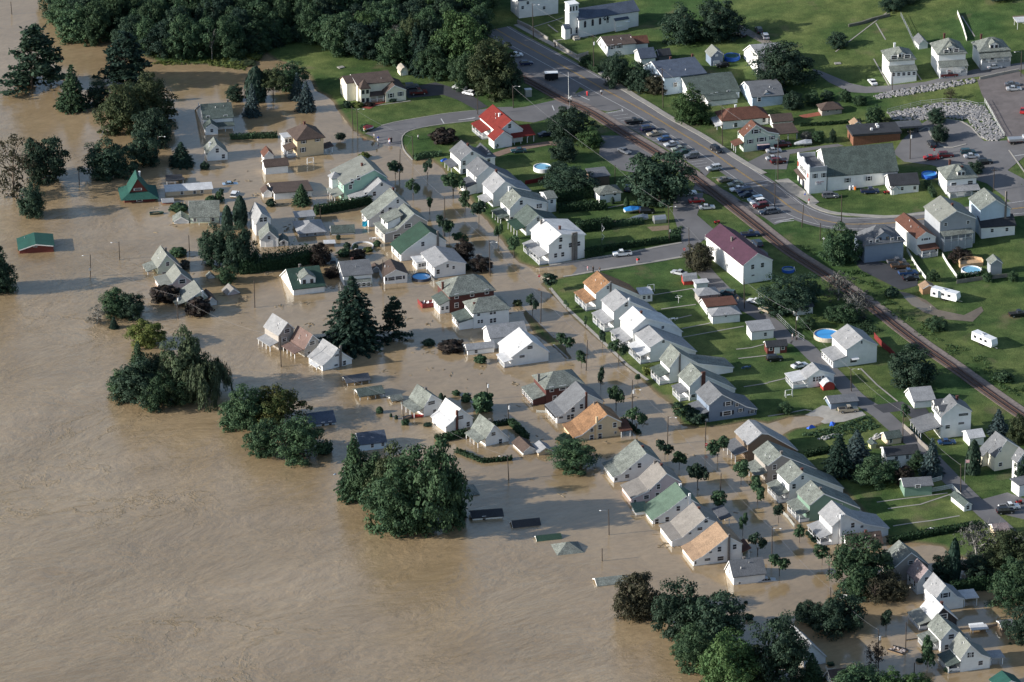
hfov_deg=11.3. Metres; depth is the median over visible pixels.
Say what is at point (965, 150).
parked car
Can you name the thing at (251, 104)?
spruce tree
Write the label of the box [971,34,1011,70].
hip roofed house
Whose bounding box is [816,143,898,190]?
social hall
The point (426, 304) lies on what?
deck
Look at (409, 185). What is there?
street tree
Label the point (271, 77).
broadleaf tree
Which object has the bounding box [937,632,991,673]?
gable house
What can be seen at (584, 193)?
hedge
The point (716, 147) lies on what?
parked car
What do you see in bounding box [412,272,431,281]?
round pool
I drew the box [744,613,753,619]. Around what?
shrub
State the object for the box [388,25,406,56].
broadleaf tree
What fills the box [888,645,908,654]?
raft
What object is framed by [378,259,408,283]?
gable house
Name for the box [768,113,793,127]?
annex
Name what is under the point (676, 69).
gable house
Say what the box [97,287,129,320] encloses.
broadleaf tree
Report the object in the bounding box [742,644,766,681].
broadleaf tree
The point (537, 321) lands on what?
footpath
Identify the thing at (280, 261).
hedge
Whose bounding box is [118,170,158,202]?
chalet
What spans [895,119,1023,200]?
parking lot
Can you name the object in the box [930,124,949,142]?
broadleaf tree
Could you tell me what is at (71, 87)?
spruce tree
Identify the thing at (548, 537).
shed
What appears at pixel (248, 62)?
shrub
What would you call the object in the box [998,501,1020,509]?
pickup truck
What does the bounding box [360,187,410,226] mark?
gable house
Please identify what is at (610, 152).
yard lot
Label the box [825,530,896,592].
broadleaf tree
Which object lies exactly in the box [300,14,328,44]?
woodland tree
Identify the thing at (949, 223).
gable house
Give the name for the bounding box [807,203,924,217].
sidewalk
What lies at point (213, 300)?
annex
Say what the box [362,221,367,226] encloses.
tarpaulin
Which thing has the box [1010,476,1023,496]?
garage
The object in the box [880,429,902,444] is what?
shed
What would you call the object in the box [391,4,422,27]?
woodland tree
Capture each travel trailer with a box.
[930,285,961,301]
[971,329,997,348]
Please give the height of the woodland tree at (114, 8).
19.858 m
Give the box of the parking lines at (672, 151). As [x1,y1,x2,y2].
[441,95,1023,222]
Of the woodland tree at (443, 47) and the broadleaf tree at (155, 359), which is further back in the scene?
the woodland tree at (443, 47)
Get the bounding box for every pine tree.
[0,23,65,96]
[91,30,153,96]
[376,296,413,342]
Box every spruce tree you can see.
[53,64,90,114]
[108,316,119,329]
[129,340,145,370]
[168,142,195,169]
[241,84,262,118]
[288,73,302,101]
[291,183,311,207]
[294,81,316,113]
[317,275,389,359]
[333,433,369,504]
[408,31,433,78]
[441,461,467,516]
[799,653,826,681]
[820,434,856,480]
[846,430,872,465]
[917,438,944,479]
[986,409,1008,435]
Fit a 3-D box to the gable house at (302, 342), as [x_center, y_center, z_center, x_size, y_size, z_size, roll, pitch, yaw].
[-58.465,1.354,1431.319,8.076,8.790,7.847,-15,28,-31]
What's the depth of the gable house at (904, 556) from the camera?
1299.91 m
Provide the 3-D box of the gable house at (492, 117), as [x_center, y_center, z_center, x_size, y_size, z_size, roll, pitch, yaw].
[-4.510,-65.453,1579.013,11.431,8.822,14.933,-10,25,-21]
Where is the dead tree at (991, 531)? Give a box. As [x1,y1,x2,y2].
[983,522,1006,544]
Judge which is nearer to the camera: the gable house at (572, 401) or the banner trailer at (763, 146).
the gable house at (572, 401)
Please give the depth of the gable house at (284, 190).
1537.88 m
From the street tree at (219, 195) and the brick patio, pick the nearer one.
the street tree at (219, 195)
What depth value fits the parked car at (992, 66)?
1613.74 m
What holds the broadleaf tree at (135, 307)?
on the ground
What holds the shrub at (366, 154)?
in the water
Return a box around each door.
[265,240,273,246]
[774,347,779,353]
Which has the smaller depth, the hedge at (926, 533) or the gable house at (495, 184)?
the hedge at (926, 533)
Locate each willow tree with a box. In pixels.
[171,355,221,412]
[208,357,233,397]
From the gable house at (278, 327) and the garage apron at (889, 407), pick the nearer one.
the garage apron at (889, 407)
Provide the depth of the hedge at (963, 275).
1477.40 m
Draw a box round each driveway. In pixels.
[493,141,556,155]
[738,26,769,42]
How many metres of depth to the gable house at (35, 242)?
1498.25 m
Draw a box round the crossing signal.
[568,78,571,108]
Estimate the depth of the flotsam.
1449.97 m
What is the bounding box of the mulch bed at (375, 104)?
[363,101,384,108]
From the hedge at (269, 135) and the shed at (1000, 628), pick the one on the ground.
the shed at (1000, 628)
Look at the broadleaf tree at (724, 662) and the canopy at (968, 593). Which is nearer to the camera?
the broadleaf tree at (724, 662)
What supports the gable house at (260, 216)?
on the ground
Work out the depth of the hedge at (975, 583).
1294.65 m
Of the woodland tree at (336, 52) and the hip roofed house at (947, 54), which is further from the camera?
the woodland tree at (336, 52)
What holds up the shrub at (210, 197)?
in the water
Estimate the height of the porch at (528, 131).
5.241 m
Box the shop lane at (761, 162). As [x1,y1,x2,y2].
[749,144,842,168]
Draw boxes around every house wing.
[382,77,406,101]
[487,126,512,148]
[980,434,992,466]
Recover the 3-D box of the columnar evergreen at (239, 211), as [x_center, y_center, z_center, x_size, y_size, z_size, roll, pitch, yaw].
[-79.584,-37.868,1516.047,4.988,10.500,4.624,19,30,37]
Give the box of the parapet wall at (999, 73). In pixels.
[979,68,1018,79]
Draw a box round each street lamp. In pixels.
[599,509,609,534]
[771,527,781,553]
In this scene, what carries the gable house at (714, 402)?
on the ground
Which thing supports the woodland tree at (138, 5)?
on the ground
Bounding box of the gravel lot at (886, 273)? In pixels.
[853,260,918,289]
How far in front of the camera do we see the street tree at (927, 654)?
1254.74 m
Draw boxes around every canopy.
[958,589,978,606]
[969,622,988,631]
[986,649,1004,664]
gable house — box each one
[16,232,54,253]
[142,245,181,273]
[154,263,192,287]
[172,280,208,305]
[189,200,219,224]
[195,99,234,130]
[203,137,228,160]
[249,202,271,235]
[257,313,294,351]
[267,180,312,199]
[279,264,325,294]
[282,326,319,357]
[303,410,335,426]
[307,339,352,370]
[326,155,387,199]
[336,257,372,287]
[339,70,393,102]
[347,176,395,200]
[355,429,386,450]
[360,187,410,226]
[373,203,428,242]
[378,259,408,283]
[390,221,446,260]
[401,384,442,417]
[420,246,466,277]
[430,397,472,431]
[443,140,495,173]
[460,156,517,194]
[465,414,508,445]
[471,104,523,142]
[477,169,531,206]
[482,321,526,348]
[491,186,547,223]
[496,327,549,367]
[507,204,557,235]
[511,0,557,17]
[522,219,585,265]
[544,381,604,423]
[562,401,621,440]
[574,271,639,310]
[592,289,656,331]
[597,34,636,56]
[602,439,660,481]
[610,306,682,348]
[620,460,681,502]
[627,325,697,364]
[643,54,706,94]
[644,482,700,523]
[650,343,734,385]
[659,502,721,546]
[671,362,735,401]
[681,71,740,101]
[681,521,743,565]
[688,380,757,421]
[705,223,773,283]
[723,419,798,462]
[724,556,766,584]
[730,119,779,152]
[739,79,783,106]
[743,42,779,72]
[748,440,817,482]
[766,459,844,502]
[784,362,835,388]
[786,480,860,522]
[790,624,826,666]
[807,500,889,544]
[821,324,878,367]
[824,665,867,681]
[842,529,882,548]
[882,540,928,580]
[884,172,919,193]
[894,213,938,257]
[906,558,931,593]
[907,594,957,630]
[909,394,972,439]
[917,613,968,651]
[923,195,976,251]
[923,572,964,609]
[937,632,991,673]
[968,188,1011,234]
[987,431,1018,470]
[989,670,1020,681]
[1011,447,1023,477]
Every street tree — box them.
[215,188,224,201]
[387,160,403,179]
[405,178,420,199]
[422,158,431,178]
[427,197,432,213]
[436,214,449,232]
[441,172,465,196]
[444,220,454,237]
[452,232,468,242]
[458,189,469,207]
[470,200,488,214]
[494,223,502,241]
[506,234,520,256]
[526,293,538,316]
[542,273,557,290]
[556,332,575,353]
[575,350,585,367]
[597,366,604,384]
[599,329,605,347]
[607,339,628,361]
[607,385,624,404]
[625,406,647,429]
[656,439,674,454]
[671,401,687,417]
[671,451,687,467]
[682,404,696,420]
[686,462,708,487]
[706,435,729,461]
[710,490,726,505]
[732,459,749,477]
[739,513,747,535]
[747,532,766,555]
[749,475,764,501]
[768,554,790,575]
[773,503,784,522]
[793,524,804,542]
[812,543,829,559]
[880,609,892,625]
[900,403,909,420]
[921,634,935,666]
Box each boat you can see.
[149,211,163,214]
[363,125,373,131]
[402,414,413,418]
[412,414,423,417]
[623,206,639,212]
[631,214,647,219]
[794,139,811,146]
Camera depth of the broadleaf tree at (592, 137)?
1570.58 m
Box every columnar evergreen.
[221,205,232,229]
[232,195,247,224]
[244,66,267,102]
[376,406,382,413]
[623,197,629,206]
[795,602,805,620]
[947,537,961,580]
[964,439,982,475]
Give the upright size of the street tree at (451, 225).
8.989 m
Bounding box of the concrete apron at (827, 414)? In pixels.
[806,405,864,423]
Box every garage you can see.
[172,211,189,223]
[258,222,278,246]
[261,157,288,174]
[292,219,326,236]
[464,341,495,354]
[469,508,503,519]
[511,436,535,454]
[533,440,552,454]
[585,166,610,185]
[633,47,656,64]
[693,286,720,303]
[698,296,736,314]
[704,92,738,105]
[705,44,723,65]
[706,306,741,323]
[745,319,774,339]
[791,302,813,315]
[816,101,843,115]
[824,393,858,408]
[880,444,919,467]
[904,386,935,407]
[913,33,928,48]
[962,428,985,444]
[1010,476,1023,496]
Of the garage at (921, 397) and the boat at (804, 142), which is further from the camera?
the boat at (804, 142)
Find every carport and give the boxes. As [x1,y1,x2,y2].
[293,210,315,219]
[772,122,798,140]
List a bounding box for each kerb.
[381,110,475,125]
[401,120,474,159]
[918,127,966,147]
[948,119,1003,140]
[1009,150,1023,171]
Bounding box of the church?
[561,0,639,40]
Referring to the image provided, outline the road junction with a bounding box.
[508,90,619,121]
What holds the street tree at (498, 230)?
on the ground
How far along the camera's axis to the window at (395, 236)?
1505.09 m
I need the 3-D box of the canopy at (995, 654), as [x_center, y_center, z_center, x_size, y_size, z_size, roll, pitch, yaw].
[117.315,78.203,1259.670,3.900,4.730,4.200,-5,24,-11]
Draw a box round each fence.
[525,176,544,184]
[758,293,802,339]
[783,512,793,525]
[874,332,895,356]
[888,98,984,111]
[901,13,915,46]
[902,422,927,450]
[907,248,925,279]
[933,484,960,493]
[942,253,956,277]
[957,10,966,40]
[957,273,1008,283]
[959,623,997,629]
[984,99,1004,134]
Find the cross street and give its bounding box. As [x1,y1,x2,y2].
[539,193,712,274]
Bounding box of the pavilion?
[1013,15,1023,29]
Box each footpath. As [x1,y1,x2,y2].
[515,299,554,337]
[549,287,648,380]
[653,288,692,294]
[682,326,743,337]
[768,409,811,416]
[835,12,886,51]
[860,368,896,400]
[873,59,888,84]
[878,493,945,501]
[888,494,949,508]
[893,515,958,525]
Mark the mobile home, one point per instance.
(189, 188)
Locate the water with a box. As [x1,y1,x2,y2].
[0,0,1023,681]
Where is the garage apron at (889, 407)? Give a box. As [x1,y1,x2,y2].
[873,402,928,417]
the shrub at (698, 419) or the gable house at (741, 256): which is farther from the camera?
the gable house at (741, 256)
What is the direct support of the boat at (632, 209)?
on the ground
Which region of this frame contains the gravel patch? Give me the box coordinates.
[982,492,1023,518]
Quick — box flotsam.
[149,170,751,552]
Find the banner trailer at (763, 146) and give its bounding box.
[757,143,769,149]
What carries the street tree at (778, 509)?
on the ground
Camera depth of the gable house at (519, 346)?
1424.42 m
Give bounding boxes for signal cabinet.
[524,88,531,96]
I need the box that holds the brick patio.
[799,112,820,117]
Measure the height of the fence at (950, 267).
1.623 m
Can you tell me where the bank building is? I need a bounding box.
[846,120,922,145]
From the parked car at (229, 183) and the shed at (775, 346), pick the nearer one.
the shed at (775, 346)
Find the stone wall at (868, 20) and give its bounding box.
[848,13,889,26]
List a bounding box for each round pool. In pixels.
[352,241,373,249]
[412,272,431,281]
[533,163,549,172]
[724,53,740,61]
[782,266,795,273]
[813,328,836,342]
[921,170,937,179]
[961,265,981,274]
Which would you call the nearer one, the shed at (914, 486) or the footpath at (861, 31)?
the shed at (914, 486)
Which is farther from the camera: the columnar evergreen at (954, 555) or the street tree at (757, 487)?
the street tree at (757, 487)
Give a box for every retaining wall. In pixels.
[517,19,547,39]
[553,40,588,56]
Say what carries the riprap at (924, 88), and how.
on the ground
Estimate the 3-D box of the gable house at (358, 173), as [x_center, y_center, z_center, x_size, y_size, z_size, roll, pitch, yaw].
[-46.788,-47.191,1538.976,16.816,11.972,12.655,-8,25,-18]
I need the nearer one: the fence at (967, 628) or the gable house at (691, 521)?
the fence at (967, 628)
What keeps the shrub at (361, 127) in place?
on the ground
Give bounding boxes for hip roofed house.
[282,121,325,157]
[435,274,495,312]
[451,295,510,329]
[462,484,479,495]
[521,369,584,405]
[551,541,584,555]
[593,184,622,202]
[711,104,769,128]
[854,224,905,262]
[881,43,917,83]
[930,33,968,78]
[937,159,980,198]
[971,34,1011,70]
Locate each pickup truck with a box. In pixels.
[409,88,427,95]
[612,249,631,256]
[624,117,642,124]
[679,190,696,196]
[740,229,759,237]
[774,140,791,147]
[837,404,858,413]
[860,186,879,193]
[886,256,906,263]
[890,261,910,269]
[898,268,917,275]
[941,70,957,77]
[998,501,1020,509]
[1008,309,1023,317]
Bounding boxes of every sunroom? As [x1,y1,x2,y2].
[279,132,292,151]
[411,255,425,269]
[431,291,450,313]
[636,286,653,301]
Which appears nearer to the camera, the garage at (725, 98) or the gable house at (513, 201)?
the gable house at (513, 201)
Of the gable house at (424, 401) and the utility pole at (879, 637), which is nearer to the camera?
the utility pole at (879, 637)
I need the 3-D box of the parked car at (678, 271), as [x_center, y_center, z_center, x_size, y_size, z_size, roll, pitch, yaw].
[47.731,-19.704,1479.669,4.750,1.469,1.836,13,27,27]
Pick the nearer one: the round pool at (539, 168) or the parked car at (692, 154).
the round pool at (539, 168)
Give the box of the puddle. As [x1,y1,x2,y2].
[904,295,930,310]
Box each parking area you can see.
[607,110,790,224]
[977,71,1023,136]
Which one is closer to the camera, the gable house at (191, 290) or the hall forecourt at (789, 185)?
the gable house at (191, 290)
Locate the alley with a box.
[684,255,1020,540]
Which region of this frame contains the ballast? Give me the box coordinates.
[518,74,1023,417]
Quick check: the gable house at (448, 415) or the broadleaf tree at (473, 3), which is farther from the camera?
the broadleaf tree at (473, 3)
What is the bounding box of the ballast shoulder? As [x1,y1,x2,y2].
[503,62,1023,411]
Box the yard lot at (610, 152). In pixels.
[599,136,652,171]
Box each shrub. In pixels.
[148,284,180,303]
[168,202,188,212]
[169,247,186,257]
[180,259,189,269]
[184,296,214,317]
[200,161,209,169]
[205,195,217,199]
[233,57,256,65]
[247,52,263,60]
[265,198,275,206]
[316,442,333,454]
[335,248,349,256]
[342,100,350,108]
[343,242,351,248]
[349,249,365,259]
[350,101,363,107]
[358,152,371,157]
[359,124,369,131]
[363,246,373,252]
[364,102,374,106]
[373,240,381,246]
[401,419,409,424]
[420,338,435,345]
[423,422,432,426]
[427,127,458,144]
[435,339,464,354]
[451,389,460,395]
[461,392,471,402]
[473,354,486,363]
[512,299,522,305]
[555,432,574,442]
[642,365,653,374]
[685,410,707,424]
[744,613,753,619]
[810,537,819,542]
[826,661,834,665]
[884,286,898,298]
[992,370,1013,382]
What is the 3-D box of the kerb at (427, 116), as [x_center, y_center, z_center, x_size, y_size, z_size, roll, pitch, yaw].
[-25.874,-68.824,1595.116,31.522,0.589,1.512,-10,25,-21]
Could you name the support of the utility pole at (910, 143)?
on the ground
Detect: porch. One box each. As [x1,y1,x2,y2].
[324,141,333,150]
[511,124,535,144]
[618,419,631,437]
[712,504,731,525]
[741,539,750,558]
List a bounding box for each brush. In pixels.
[152,52,251,70]
[667,225,683,235]
[798,244,1023,395]
[802,415,879,439]
[830,304,879,333]
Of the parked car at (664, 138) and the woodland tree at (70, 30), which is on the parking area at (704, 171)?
the parked car at (664, 138)
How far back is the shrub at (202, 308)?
1454.06 m
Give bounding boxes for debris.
[817,433,842,439]
[869,433,880,439]
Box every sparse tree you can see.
[0,133,36,198]
[86,304,107,324]
[821,271,854,303]
[843,288,874,320]
[861,577,888,605]
[864,640,888,666]
[943,88,956,101]
[953,521,997,564]
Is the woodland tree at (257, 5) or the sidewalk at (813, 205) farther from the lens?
the woodland tree at (257, 5)
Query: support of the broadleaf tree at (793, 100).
on the ground
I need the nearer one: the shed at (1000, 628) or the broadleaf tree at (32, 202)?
the shed at (1000, 628)
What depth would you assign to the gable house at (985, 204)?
1503.23 m
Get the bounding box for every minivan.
[735,186,752,193]
[747,194,762,201]
[822,191,838,198]
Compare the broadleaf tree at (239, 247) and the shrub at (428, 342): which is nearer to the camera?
the shrub at (428, 342)
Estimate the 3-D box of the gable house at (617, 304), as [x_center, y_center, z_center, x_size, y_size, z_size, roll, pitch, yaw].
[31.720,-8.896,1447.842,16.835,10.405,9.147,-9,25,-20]
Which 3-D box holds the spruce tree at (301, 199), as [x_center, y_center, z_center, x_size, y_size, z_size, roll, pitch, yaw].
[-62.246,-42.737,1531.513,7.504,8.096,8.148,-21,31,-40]
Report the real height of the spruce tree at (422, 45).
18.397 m
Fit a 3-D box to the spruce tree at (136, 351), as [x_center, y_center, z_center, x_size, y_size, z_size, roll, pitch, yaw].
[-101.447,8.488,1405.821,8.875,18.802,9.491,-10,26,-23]
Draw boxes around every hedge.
[229,131,256,139]
[238,239,313,274]
[255,131,277,138]
[313,195,372,214]
[412,150,441,160]
[434,427,467,440]
[453,447,512,462]
[492,418,513,425]
[507,418,530,438]
[554,184,593,203]
[557,199,607,213]
[574,215,612,231]
[579,54,601,72]
[584,245,603,258]
[601,234,681,252]
[612,217,644,226]
[620,415,640,433]
[799,118,861,126]
[803,446,832,457]
[886,519,981,544]
[924,180,937,197]
[949,575,1000,591]
[955,270,983,278]
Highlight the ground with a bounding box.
[99,0,1023,575]
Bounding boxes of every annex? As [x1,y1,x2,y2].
[202,119,218,134]
[204,289,217,304]
[540,190,557,211]
[631,35,648,48]
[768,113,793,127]
[977,214,1016,238]
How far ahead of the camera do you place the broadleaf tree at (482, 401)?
1393.84 m
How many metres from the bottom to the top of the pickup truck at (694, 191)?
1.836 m
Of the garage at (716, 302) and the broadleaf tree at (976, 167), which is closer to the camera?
the garage at (716, 302)
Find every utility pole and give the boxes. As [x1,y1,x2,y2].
[82,254,90,276]
[173,294,179,317]
[382,260,382,289]
[444,196,444,235]
[489,241,497,275]
[532,3,539,37]
[590,36,595,66]
[632,380,640,426]
[654,69,664,107]
[668,205,676,242]
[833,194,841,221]
[878,629,880,667]
[910,130,911,158]
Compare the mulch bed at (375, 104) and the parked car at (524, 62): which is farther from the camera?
the parked car at (524, 62)
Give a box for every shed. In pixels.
[161,198,173,203]
[205,271,215,278]
[222,283,240,294]
[260,146,273,158]
[260,184,272,197]
[278,233,288,245]
[323,240,335,246]
[330,224,354,234]
[371,262,378,272]
[397,63,408,75]
[510,517,540,527]
[534,533,561,541]
[592,575,625,586]
[630,501,644,514]
[652,214,665,223]
[655,48,671,60]
[680,272,697,284]
[763,339,787,353]
[819,376,834,390]
[848,117,861,123]
[867,439,877,448]
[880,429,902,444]
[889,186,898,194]
[899,476,933,496]
[918,280,934,294]
[949,491,972,510]
[986,254,1003,274]
[988,522,1009,534]
[996,619,1014,631]
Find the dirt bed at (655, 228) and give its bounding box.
[648,225,668,230]
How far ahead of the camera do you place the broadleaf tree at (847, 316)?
1446.72 m
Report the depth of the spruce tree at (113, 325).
1446.27 m
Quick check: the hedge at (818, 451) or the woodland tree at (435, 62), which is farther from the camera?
the woodland tree at (435, 62)
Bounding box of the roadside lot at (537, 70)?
[513,55,578,95]
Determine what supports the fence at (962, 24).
on the ground
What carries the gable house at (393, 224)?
on the ground
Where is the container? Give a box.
[692,278,708,287]
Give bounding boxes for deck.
[417,299,433,307]
[958,256,983,267]
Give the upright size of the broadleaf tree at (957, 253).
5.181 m
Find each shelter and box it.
[165,174,184,184]
[341,373,370,385]
[352,385,384,399]
[387,393,403,401]
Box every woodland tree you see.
[37,0,60,20]
[44,0,85,26]
[53,2,90,45]
[60,0,93,16]
[76,0,110,46]
[100,0,131,33]
[110,14,142,42]
[115,8,139,38]
[124,0,143,15]
[130,15,167,50]
[132,0,171,16]
[137,0,165,26]
[138,21,182,58]
[147,0,167,21]
[162,4,188,44]
[162,13,197,60]
[168,0,202,18]
[168,1,192,23]
[171,0,181,13]
[179,15,217,59]
[194,3,203,22]
[196,0,222,26]
[201,0,235,28]
[201,8,212,50]
[210,13,247,60]
[211,5,255,26]
[223,6,256,48]
[234,0,269,13]
[239,18,271,55]
[245,0,270,27]
[257,11,285,42]
[267,0,296,17]
[268,0,293,28]
[289,0,309,25]
[290,0,322,8]
[292,1,324,42]
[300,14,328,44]
[312,0,342,17]
[320,13,355,57]
[321,11,358,42]
[331,0,360,13]
[344,3,368,22]
[344,19,385,60]
[354,1,378,20]
[357,0,377,4]
[369,0,399,20]
[369,7,402,40]
[374,28,415,67]
[387,16,406,37]
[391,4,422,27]
[397,0,420,12]
[403,0,433,9]
[404,22,420,68]
[412,4,444,28]
[412,42,452,81]
[417,0,428,10]
[418,16,441,44]
[429,0,464,15]
[435,1,459,29]
[437,31,452,74]
[451,12,489,46]
[455,0,480,13]
[461,9,489,33]
[470,1,495,35]
[483,0,499,10]
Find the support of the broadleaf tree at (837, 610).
on the ground
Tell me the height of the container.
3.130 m
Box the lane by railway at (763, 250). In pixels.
[704,238,767,254]
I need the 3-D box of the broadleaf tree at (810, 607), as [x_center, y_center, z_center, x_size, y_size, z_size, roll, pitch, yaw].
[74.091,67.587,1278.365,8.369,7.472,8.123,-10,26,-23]
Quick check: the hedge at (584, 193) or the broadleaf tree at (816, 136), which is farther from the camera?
the broadleaf tree at (816, 136)
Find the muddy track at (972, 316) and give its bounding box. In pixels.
[899,291,982,321]
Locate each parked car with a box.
[222,181,237,184]
[230,190,238,196]
[330,257,335,263]
[404,82,418,89]
[462,89,475,95]
[510,51,522,56]
[510,147,526,153]
[519,59,532,65]
[537,131,551,136]
[617,147,631,154]
[624,184,631,191]
[639,207,654,213]
[640,124,655,131]
[646,130,662,136]
[657,135,671,141]
[663,140,679,146]
[670,269,687,274]
[671,145,686,150]
[675,148,690,154]
[684,151,699,158]
[688,197,704,203]
[698,203,714,209]
[706,163,721,171]
[710,143,723,152]
[715,61,729,67]
[716,176,732,182]
[720,288,735,295]
[727,180,743,186]
[729,185,742,191]
[731,31,746,37]
[738,191,754,197]
[746,297,758,304]
[749,197,765,204]
[751,239,763,246]
[752,200,768,208]
[754,26,762,33]
[758,208,771,214]
[758,306,769,312]
[758,576,776,582]
[761,32,769,39]
[765,147,781,153]
[765,155,781,160]
[765,353,783,361]
[766,206,780,214]
[770,157,785,164]
[791,361,808,368]
[867,79,877,85]
[902,274,919,280]
[923,154,939,160]
[927,140,936,147]
[937,151,953,157]
[937,438,955,444]
[959,147,975,153]
[963,152,979,158]
[976,157,992,164]
[987,64,1002,69]
[996,505,1014,514]
[1004,81,1019,86]
[1006,85,1021,90]
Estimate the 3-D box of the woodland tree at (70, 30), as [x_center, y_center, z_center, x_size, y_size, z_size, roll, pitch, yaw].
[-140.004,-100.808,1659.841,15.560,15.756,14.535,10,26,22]
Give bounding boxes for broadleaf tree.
[0,246,18,294]
[15,135,70,185]
[16,183,46,218]
[76,136,139,181]
[84,80,110,107]
[90,80,150,136]
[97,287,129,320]
[105,368,129,397]
[106,354,162,412]
[115,292,144,320]
[122,318,167,349]
[123,129,161,167]
[130,107,177,148]
[131,71,178,122]
[137,369,190,412]
[142,352,167,374]
[158,322,210,404]
[196,222,236,272]
[216,265,237,283]
[217,382,264,432]
[223,219,259,272]
[224,84,244,102]
[241,417,282,458]
[248,383,312,430]
[260,67,286,99]
[267,415,332,467]
[274,59,310,92]
[288,26,304,42]
[298,24,312,41]
[307,242,332,266]
[323,265,339,278]
[328,16,352,54]
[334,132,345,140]
[343,449,383,500]
[351,11,377,53]
[357,456,436,538]
[362,440,421,512]
[385,438,473,537]
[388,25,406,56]
[399,13,426,59]
[425,0,496,18]
[428,10,490,74]
[446,51,484,91]
[453,237,474,260]
[464,35,517,102]
[468,254,493,272]
[471,391,493,413]
[496,59,524,97]
[535,162,600,193]
[544,105,600,140]
[545,438,602,476]
[546,160,564,174]
[548,137,579,162]
[575,127,604,149]
[598,51,637,88]
[610,570,660,624]
[617,149,697,208]
[622,60,653,94]
[643,74,666,94]
[644,594,663,621]
[650,576,707,641]
[657,1,708,46]
[669,82,713,124]
[669,621,713,655]
[673,626,714,674]
[680,242,714,272]
[685,589,750,643]
[691,0,748,42]
[693,626,763,681]
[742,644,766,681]
[745,40,822,93]
[747,610,810,681]
[755,272,823,317]
[776,401,794,414]
[782,90,804,110]
[797,314,817,329]
[798,599,823,626]
[800,131,812,139]
[804,89,821,106]
[806,280,821,295]
[810,587,867,641]
[812,130,825,142]
[818,221,863,266]
[820,89,833,100]
[823,306,842,322]
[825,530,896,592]
[826,31,848,49]
[828,661,886,681]
[829,128,836,142]
[835,303,861,324]
[839,88,852,102]
[846,570,873,600]
[850,453,900,490]
[852,95,867,105]
[865,104,885,122]
[872,571,914,601]
[878,0,906,12]
[879,665,903,681]
[880,117,891,121]
[886,343,939,389]
[894,465,916,485]
[901,0,918,3]
[902,671,931,681]
[907,451,925,470]
[924,315,948,331]
[926,107,945,123]
[927,269,940,281]
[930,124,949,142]
[932,550,955,583]
[947,246,972,262]
[961,554,994,579]
[968,160,984,174]
[981,528,1023,576]
[982,272,992,281]
[984,555,1023,612]
[998,604,1023,646]
[1006,412,1023,445]
[1007,270,1018,281]
[1013,456,1023,477]
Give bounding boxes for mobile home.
[164,182,212,195]
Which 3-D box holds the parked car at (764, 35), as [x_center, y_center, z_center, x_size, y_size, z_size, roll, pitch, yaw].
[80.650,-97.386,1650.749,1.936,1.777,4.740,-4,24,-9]
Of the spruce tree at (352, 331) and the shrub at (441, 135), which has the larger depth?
the shrub at (441, 135)
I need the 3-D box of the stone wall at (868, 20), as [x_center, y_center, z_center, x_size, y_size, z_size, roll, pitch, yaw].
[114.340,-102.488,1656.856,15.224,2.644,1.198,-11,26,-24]
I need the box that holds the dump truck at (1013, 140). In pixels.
[1007,134,1023,144]
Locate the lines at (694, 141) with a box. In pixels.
[497,29,1021,223]
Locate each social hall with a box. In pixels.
[794,152,826,193]
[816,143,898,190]
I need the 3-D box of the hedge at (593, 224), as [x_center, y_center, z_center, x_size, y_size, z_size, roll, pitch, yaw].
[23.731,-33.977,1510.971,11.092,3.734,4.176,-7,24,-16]
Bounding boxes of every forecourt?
[406,82,487,108]
[775,178,818,203]
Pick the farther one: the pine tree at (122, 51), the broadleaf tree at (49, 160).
the pine tree at (122, 51)
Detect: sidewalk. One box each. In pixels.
[514,24,766,173]
[548,242,681,265]
[563,256,682,276]
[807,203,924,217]
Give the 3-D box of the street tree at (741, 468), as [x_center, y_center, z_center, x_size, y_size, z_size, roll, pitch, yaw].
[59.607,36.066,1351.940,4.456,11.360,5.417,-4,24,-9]
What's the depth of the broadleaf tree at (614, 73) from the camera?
1617.29 m
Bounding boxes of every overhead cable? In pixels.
[402,153,586,340]
[518,91,847,366]
[532,4,717,104]
[588,342,767,524]
[724,108,816,221]
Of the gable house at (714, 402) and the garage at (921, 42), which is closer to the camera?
the gable house at (714, 402)
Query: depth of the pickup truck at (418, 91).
1611.94 m
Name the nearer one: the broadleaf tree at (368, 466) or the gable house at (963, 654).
the gable house at (963, 654)
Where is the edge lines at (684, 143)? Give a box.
[493,27,1019,226]
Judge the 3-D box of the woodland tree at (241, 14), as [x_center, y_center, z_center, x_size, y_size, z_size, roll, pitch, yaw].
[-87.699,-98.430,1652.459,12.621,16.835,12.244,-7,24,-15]
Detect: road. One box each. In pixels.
[365,107,512,148]
[488,26,1023,230]
[812,62,1023,92]
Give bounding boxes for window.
[179,279,185,283]
[385,277,397,280]
[392,275,404,279]
[393,233,400,238]
[404,223,411,228]
[427,400,435,405]
[643,494,649,499]
[717,556,723,560]
[720,410,733,415]
[723,401,732,405]
[752,129,760,133]
[757,137,765,141]
[940,613,947,618]
[941,592,949,597]
[948,633,954,639]
[957,412,968,416]
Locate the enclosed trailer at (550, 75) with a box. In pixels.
[544,71,557,80]
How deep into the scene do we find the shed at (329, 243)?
1501.29 m
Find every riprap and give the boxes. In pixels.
[873,78,975,98]
[887,101,1003,140]

